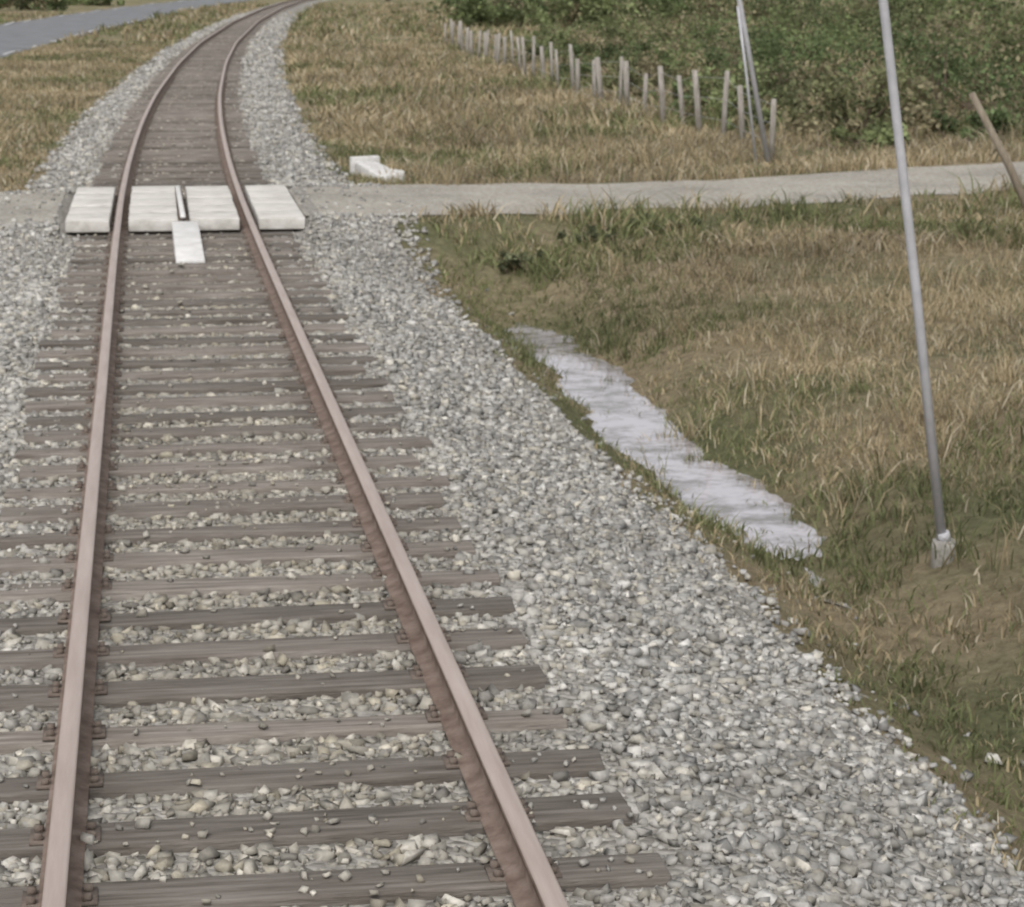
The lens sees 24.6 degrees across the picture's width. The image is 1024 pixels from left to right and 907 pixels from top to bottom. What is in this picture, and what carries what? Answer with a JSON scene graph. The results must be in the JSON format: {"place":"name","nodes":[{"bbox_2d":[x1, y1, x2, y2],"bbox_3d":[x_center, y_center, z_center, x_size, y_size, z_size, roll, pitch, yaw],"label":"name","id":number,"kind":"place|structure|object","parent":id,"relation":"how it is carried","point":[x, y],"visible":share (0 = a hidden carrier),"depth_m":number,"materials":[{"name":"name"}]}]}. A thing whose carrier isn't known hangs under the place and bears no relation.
{"place":"outdoors","nodes":[
{"label":"outdoors","id":0,"kind":"place"},
{"bbox_2d":[0,191,65,224],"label":"gravel road","id":1,"kind":"structure","parent":0,"point":[47,209],"depth_m":29.05,"materials":[{"name":"grey gravel"}]},
{"bbox_2d":[0,0,247,57],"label":"asphalt road","id":2,"kind":"structure","parent":0,"point":[21,35],"depth_m":154.03,"materials":[{"name":"grey asphalt"}]},
{"bbox_2d":[5,0,243,53],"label":"road edge line","id":3,"kind":"object","parent":2,"relation":"on","point":[81,33],"visible":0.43,"depth_m":125.63,"materials":[{"name":"white paint"}]},
{"bbox_2d":[0,0,1023,871],"bbox_3d":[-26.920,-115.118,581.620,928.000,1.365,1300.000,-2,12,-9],"label":"ground","id":4,"kind":"structure","parent":0,"point":[1002,656],"depth_m":18.73,"materials":[{"name":"green plant"}]},
{"bbox_2d":[0,0,69,10],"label":"shrub","id":5,"kind":"object","parent":4,"relation":"on","point":[42,4],"visible":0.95,"depth_m":213.48,"materials":[{"name":"green plant"}]},
{"bbox_2d":[0,9,70,22],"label":"grass","id":6,"kind":"structure","parent":4,"relation":"on","point":[37,14],"depth_m":179.19,"materials":[{"name":"green plant"}]},
{"bbox_2d":[0,39,172,190],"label":"grass","id":7,"kind":"structure","parent":4,"relation":"on","point":[120,63],"depth_m":65.30,"materials":[{"name":"plant"}]},
{"bbox_2d":[66,0,124,5],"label":"shrub","id":8,"kind":"object","parent":4,"relation":"on","point":[96,2],"visible":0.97,"depth_m":248.00,"materials":[{"name":"green plant"}]},
{"bbox_2d":[0,0,670,906],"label":"railway track","id":9,"kind":"structure","parent":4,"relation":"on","point":[522,870],"depth_m":11.28,"materials":[{"name":"brown wood"}]},
{"bbox_2d":[349,155,404,181],"bbox_3d":[-2.085,-4.428,36.937,0.496,0.423,1.356,-5,13,-25],"label":"white culvert headwall","id":10,"kind":"object","parent":4,"relation":"on","point":[365,165],"visible":0.72,"depth_m":37.01,"materials":[{"name":"concrete"}]},
{"bbox_2d":[424,0,510,20],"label":"shrub","id":11,"kind":"object","parent":4,"relation":"on","point":[434,8],"visible":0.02,"depth_m":161.89,"materials":[{"name":"green plant"}]},
{"bbox_2d":[441,0,536,26],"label":"shrub","id":12,"kind":"object","parent":4,"relation":"on","point":[474,11],"visible":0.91,"depth_m":143.32,"materials":[{"name":"green plant"}]},
{"bbox_2d":[0,0,1023,906],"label":"ballast bed","id":13,"kind":"object","parent":4,"relation":"on","point":[676,870],"visible":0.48,"depth_m":9.88,"materials":[{"name":"grey gravel"}]},
{"bbox_2d":[65,185,304,262],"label":"level crossing deck","id":14,"kind":"structure","parent":13,"relation":"on","point":[156,208],"depth_m":28.12,"materials":[{"name":"concrete"}]},
{"bbox_2d":[22,70,354,191],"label":"ballast stones","id":15,"kind":"object","parent":13,"relation":"on","point":[259,87],"visible":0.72,"depth_m":44.11,"materials":[{"name":"grey gravel"}]},
{"bbox_2d":[128,12,297,75],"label":"ballast stones","id":16,"kind":"object","parent":13,"relation":"on","point":[270,31],"visible":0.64,"depth_m":98.28,"materials":[{"name":"grey gravel"}]},
{"bbox_2d":[0,181,610,461],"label":"ballast stones","id":17,"kind":"object","parent":13,"relation":"on","point":[24,310],"visible":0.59,"depth_m":20.82,"materials":[{"name":"grey gravel"}]},
{"bbox_2d":[0,405,1023,906],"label":"ballast stones","id":18,"kind":"object","parent":13,"relation":"on","point":[582,625],"visible":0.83,"depth_m":10.17,"materials":[{"name":"grey gravel"}]},
{"bbox_2d":[496,248,543,271],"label":"shrub","id":19,"kind":"object","parent":4,"relation":"on","point":[511,260],"visible":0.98,"depth_m":26.94,"materials":[{"name":"green plant"}]},
{"bbox_2d":[487,0,560,23],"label":"shrub","id":20,"kind":"object","parent":4,"relation":"on","point":[544,8],"visible":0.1,"depth_m":154.37,"materials":[{"name":"green plant"}]},
{"bbox_2d":[54,0,1023,45],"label":"grass","id":21,"kind":"structure","parent":4,"relation":"on","point":[324,8],"depth_m":143.01,"materials":[{"name":"green plant"}]},
{"bbox_2d":[533,0,576,16],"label":"shrub","id":22,"kind":"object","parent":4,"relation":"on","point":[546,4],"visible":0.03,"depth_m":156.54,"materials":[{"name":"green plant"}]},
{"bbox_2d":[501,25,632,66],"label":"shrub","id":23,"kind":"object","parent":4,"relation":"on","point":[562,39],"visible":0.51,"depth_m":81.63,"materials":[{"name":"green plant"}]},
{"bbox_2d":[520,16,645,53],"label":"shrub","id":24,"kind":"object","parent":4,"relation":"on","point":[616,33],"visible":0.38,"depth_m":91.48,"materials":[{"name":"green plant"}]},
{"bbox_2d":[518,0,653,28],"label":"shrub","id":25,"kind":"object","parent":4,"relation":"on","point":[580,9],"visible":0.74,"depth_m":140.41,"materials":[{"name":"green plant"}]},
{"bbox_2d":[556,224,615,245],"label":"shrub","id":26,"kind":"object","parent":4,"relation":"on","point":[563,234],"visible":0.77,"depth_m":27.85,"materials":[{"name":"green plant"}]},
{"bbox_2d":[444,19,776,161],"bbox_3d":[2.825,-9.315,58.895,1.592,1.672,96.963,-2,12,-7],"label":"wire fence","id":27,"kind":"object","parent":4,"relation":"on","point":[597,85],"visible":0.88,"depth_m":56.97,"materials":[{"name":"grey wood"}]},
{"bbox_2d":[558,0,681,26],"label":"shrub","id":28,"kind":"object","parent":4,"relation":"on","point":[667,3],"visible":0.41,"depth_m":143.34,"materials":[{"name":"green plant"}]},
{"bbox_2d":[553,38,690,78],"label":"shrub","id":29,"kind":"object","parent":4,"relation":"on","point":[663,54],"visible":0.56,"depth_m":71.25,"materials":[{"name":"green plant"}]},
{"bbox_2d":[614,85,674,104],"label":"shrub","id":30,"kind":"object","parent":4,"relation":"on","point":[636,91],"visible":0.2,"depth_m":58.31,"materials":[{"name":"green plant"}]},
{"bbox_2d":[274,32,1023,139],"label":"grass","id":31,"kind":"structure","parent":4,"relation":"on","point":[327,60],"depth_m":65.10,"materials":[{"name":"plant"}]},
{"bbox_2d":[602,50,695,95],"bbox_3d":[3.550,-9.989,62.519,2.833,1.500,2.758,1,12,5],"label":"shrub","id":32,"kind":"object","parent":4,"relation":"on","point":[633,76],"visible":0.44,"depth_m":62.23,"materials":[{"name":"green plant"}]},
{"bbox_2d":[613,0,693,21],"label":"shrub","id":33,"kind":"object","parent":4,"relation":"on","point":[676,1],"visible":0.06,"depth_m":152.39,"materials":[{"name":"green plant"}]},
{"bbox_2d":[300,113,1023,288],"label":"grass","id":34,"kind":"structure","parent":4,"relation":"on","point":[714,143],"depth_m":34.10,"materials":[{"name":"green plant"}]},
{"bbox_2d":[307,74,1023,234],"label":"dry weeds","id":35,"kind":"object","parent":4,"relation":"on","point":[446,172],"visible":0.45,"depth_m":41.38,"materials":[{"name":"brown plant"}]},
{"bbox_2d":[588,0,742,49],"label":"shrub","id":36,"kind":"object","parent":4,"relation":"on","point":[653,35],"visible":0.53,"depth_m":95.28,"materials":[{"name":"green plant"}]},
{"bbox_2d":[629,212,701,230],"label":"shrub","id":37,"kind":"object","parent":4,"relation":"on","point":[670,222],"visible":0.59,"depth_m":28.87,"materials":[{"name":"green plant"}]},
{"bbox_2d":[667,79,721,114],"bbox_3d":[4.287,-8.283,54.706,1.320,0.988,1.893,0,12,0],"label":"shrub","id":38,"kind":"object","parent":4,"relation":"on","point":[674,91],"visible":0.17,"depth_m":54.63,"materials":[{"name":"green plant"}]},
{"bbox_2d":[669,0,728,18],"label":"shrub","id":39,"kind":"object","parent":4,"relation":"on","point":[684,8],"visible":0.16,"depth_m":170.57,"materials":[{"name":"green plant"}]},
{"bbox_2d":[431,289,1023,830],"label":"verge stones","id":40,"kind":"object","parent":4,"relation":"on","point":[969,775],"visible":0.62,"depth_m":12.60,"materials":[{"name":"grey stone"}]},
{"bbox_2d":[692,0,777,17],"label":"shrub","id":41,"kind":"object","parent":4,"relation":"on","point":[720,2],"visible":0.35,"depth_m":164.76,"materials":[{"name":"green plant"}]},
{"bbox_2d":[671,58,811,120],"bbox_3d":[5.121,-7.778,51.109,2.811,1.635,2.373,-9,15,-38],"label":"shrub","id":42,"kind":"object","parent":4,"relation":"on","point":[763,76],"visible":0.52,"depth_m":51.01,"materials":[{"name":"green plant"}]},
{"bbox_2d":[736,0,770,164],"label":"metal pole","id":43,"kind":"object","parent":4,"relation":"on","point":[742,21],"visible":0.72,"depth_m":40.62,"materials":[{"name":"metal"}]},
{"bbox_2d":[720,102,795,134],"bbox_3d":[5.058,-6.700,47.438,1.736,0.801,1.216,-10,15,-40],"label":"shrub","id":44,"kind":"object","parent":4,"relation":"on","point":[766,112],"visible":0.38,"depth_m":47.02,"materials":[{"name":"green plant"}]},
{"bbox_2d":[643,0,875,72],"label":"shrub","id":45,"kind":"object","parent":4,"relation":"on","point":[688,24],"visible":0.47,"depth_m":73.34,"materials":[{"name":"green plant"}]},
{"bbox_2d":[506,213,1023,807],"bbox_3d":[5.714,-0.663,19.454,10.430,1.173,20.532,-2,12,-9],"label":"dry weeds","id":46,"kind":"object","parent":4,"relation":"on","point":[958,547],"visible":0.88,"depth_m":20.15,"materials":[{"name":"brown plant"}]},
{"bbox_2d":[660,0,874,89],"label":"shrub","id":47,"kind":"object","parent":4,"relation":"on","point":[809,30],"visible":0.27,"depth_m":63.73,"materials":[{"name":"green plant"}]},
{"bbox_2d":[682,2,868,104],"bbox_3d":[6.257,-9.550,57.017,4.646,2.807,4.805,-2,12,-9],"label":"shrub","id":48,"kind":"object","parent":4,"relation":"on","point":[716,58],"visible":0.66,"depth_m":56.27,"materials":[{"name":"green plant"}]},
{"bbox_2d":[757,0,872,33],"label":"shrub","id":49,"kind":"object","parent":4,"relation":"on","point":[815,10],"visible":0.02,"depth_m":116.29,"materials":[{"name":"green plant"}]},
{"bbox_2d":[811,596,850,608],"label":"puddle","id":50,"kind":"object","parent":4,"relation":"on","point":[845,604],"visible":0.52,"depth_m":13.89,"materials":[{"name":"liquid"}]},
{"bbox_2d":[712,0,954,56],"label":"shrub","id":51,"kind":"object","parent":4,"relation":"on","point":[870,18],"visible":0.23,"depth_m":93.31,"materials":[{"name":"green plant"}]},
{"bbox_2d":[730,0,950,66],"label":"shrub","id":52,"kind":"object","parent":4,"relation":"on","point":[895,32],"visible":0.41,"depth_m":79.12,"materials":[{"name":"green plant"}]},
{"bbox_2d":[762,60,952,139],"bbox_3d":[6.840,-6.787,46.194,4.017,1.887,2.731,-2,12,-9],"label":"shrub","id":53,"kind":"object","parent":4,"relation":"on","point":[917,98],"visible":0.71,"depth_m":45.74,"materials":[{"name":"green plant"}]},
{"bbox_2d":[777,0,950,43],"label":"shrub","id":54,"kind":"object","parent":4,"relation":"on","point":[862,7],"visible":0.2,"depth_m":102.61,"materials":[{"name":"green plant"}]},
{"bbox_2d":[830,119,913,150],"bbox_3d":[6.598,-5.831,43.197,1.377,0.687,1.488,-2,12,-9],"label":"shrub","id":55,"kind":"object","parent":4,"relation":"on","point":[878,132],"visible":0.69,"depth_m":42.98,"materials":[{"name":"green plant"}]},
{"bbox_2d":[878,0,955,567],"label":"metal pole","id":56,"kind":"object","parent":4,"relation":"on","point":[935,479],"visible":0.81,"depth_m":14.01,"materials":[{"name":"metal"}]},
{"bbox_2d":[810,0,1023,94],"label":"shrub","id":57,"kind":"object","parent":4,"relation":"on","point":[968,32],"visible":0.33,"depth_m":61.39,"materials":[{"name":"green plant"}]},
{"bbox_2d":[834,0,1023,114],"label":"shrub","id":58,"kind":"object","parent":4,"relation":"on","point":[990,5],"visible":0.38,"depth_m":53.96,"materials":[{"name":"green plant"}]},
{"bbox_2d":[835,3,1023,125],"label":"shrub","id":59,"kind":"object","parent":4,"relation":"on","point":[938,60],"visible":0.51,"depth_m":48.59,"materials":[{"name":"green plant"}]},
{"bbox_2d":[866,1,1023,45],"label":"shrub","id":60,"kind":"object","parent":4,"relation":"on","point":[961,11],"visible":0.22,"depth_m":101.54,"materials":[{"name":"green plant"}]},
{"bbox_2d":[888,0,1015,24],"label":"shrub","id":61,"kind":"object","parent":4,"relation":"on","point":[963,3],"visible":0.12,"depth_m":134.13,"materials":[{"name":"green plant"}]},
{"bbox_2d":[904,102,1020,144],"bbox_3d":[8.489,-6.106,44.126,2.018,1.002,1.610,6,13,29],"label":"shrub","id":62,"kind":"object","parent":4,"relation":"on","point":[917,117],"visible":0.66,"depth_m":43.95,"materials":[{"name":"green plant"}]},
{"bbox_2d":[968,92,1023,209],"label":"leaning wooden post","id":63,"kind":"object","parent":4,"relation":"on","point":[1004,156],"visible":1,"depth_m":29.95,"materials":[{"name":"brown wood"}]},
{"bbox_2d":[978,72,1023,135],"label":"shrub","id":64,"kind":"object","parent":4,"relation":"on","point":[1004,86],"visible":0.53,"depth_m":45.57,"materials":[{"name":"green plant"}]},
{"bbox_2d":[1019,119,1023,142],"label":"shrub","id":65,"kind":"object","parent":4,"relation":"on","point":[1022,136],"visible":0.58,"depth_m":43.01,"materials":[{"name":"green plant"}]},
{"bbox_2d":[289,161,1023,215],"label":"gravel road","id":66,"kind":"structure","parent":0,"point":[418,197],"depth_m":33.06,"materials":[{"name":"grey gravel"}]},
{"bbox_2d":[507,322,824,586],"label":"ditch water","id":67,"kind":"structure","parent":0,"point":[726,491],"depth_m":18.73,"materials":[{"name":"grey liquid"}]}
]}

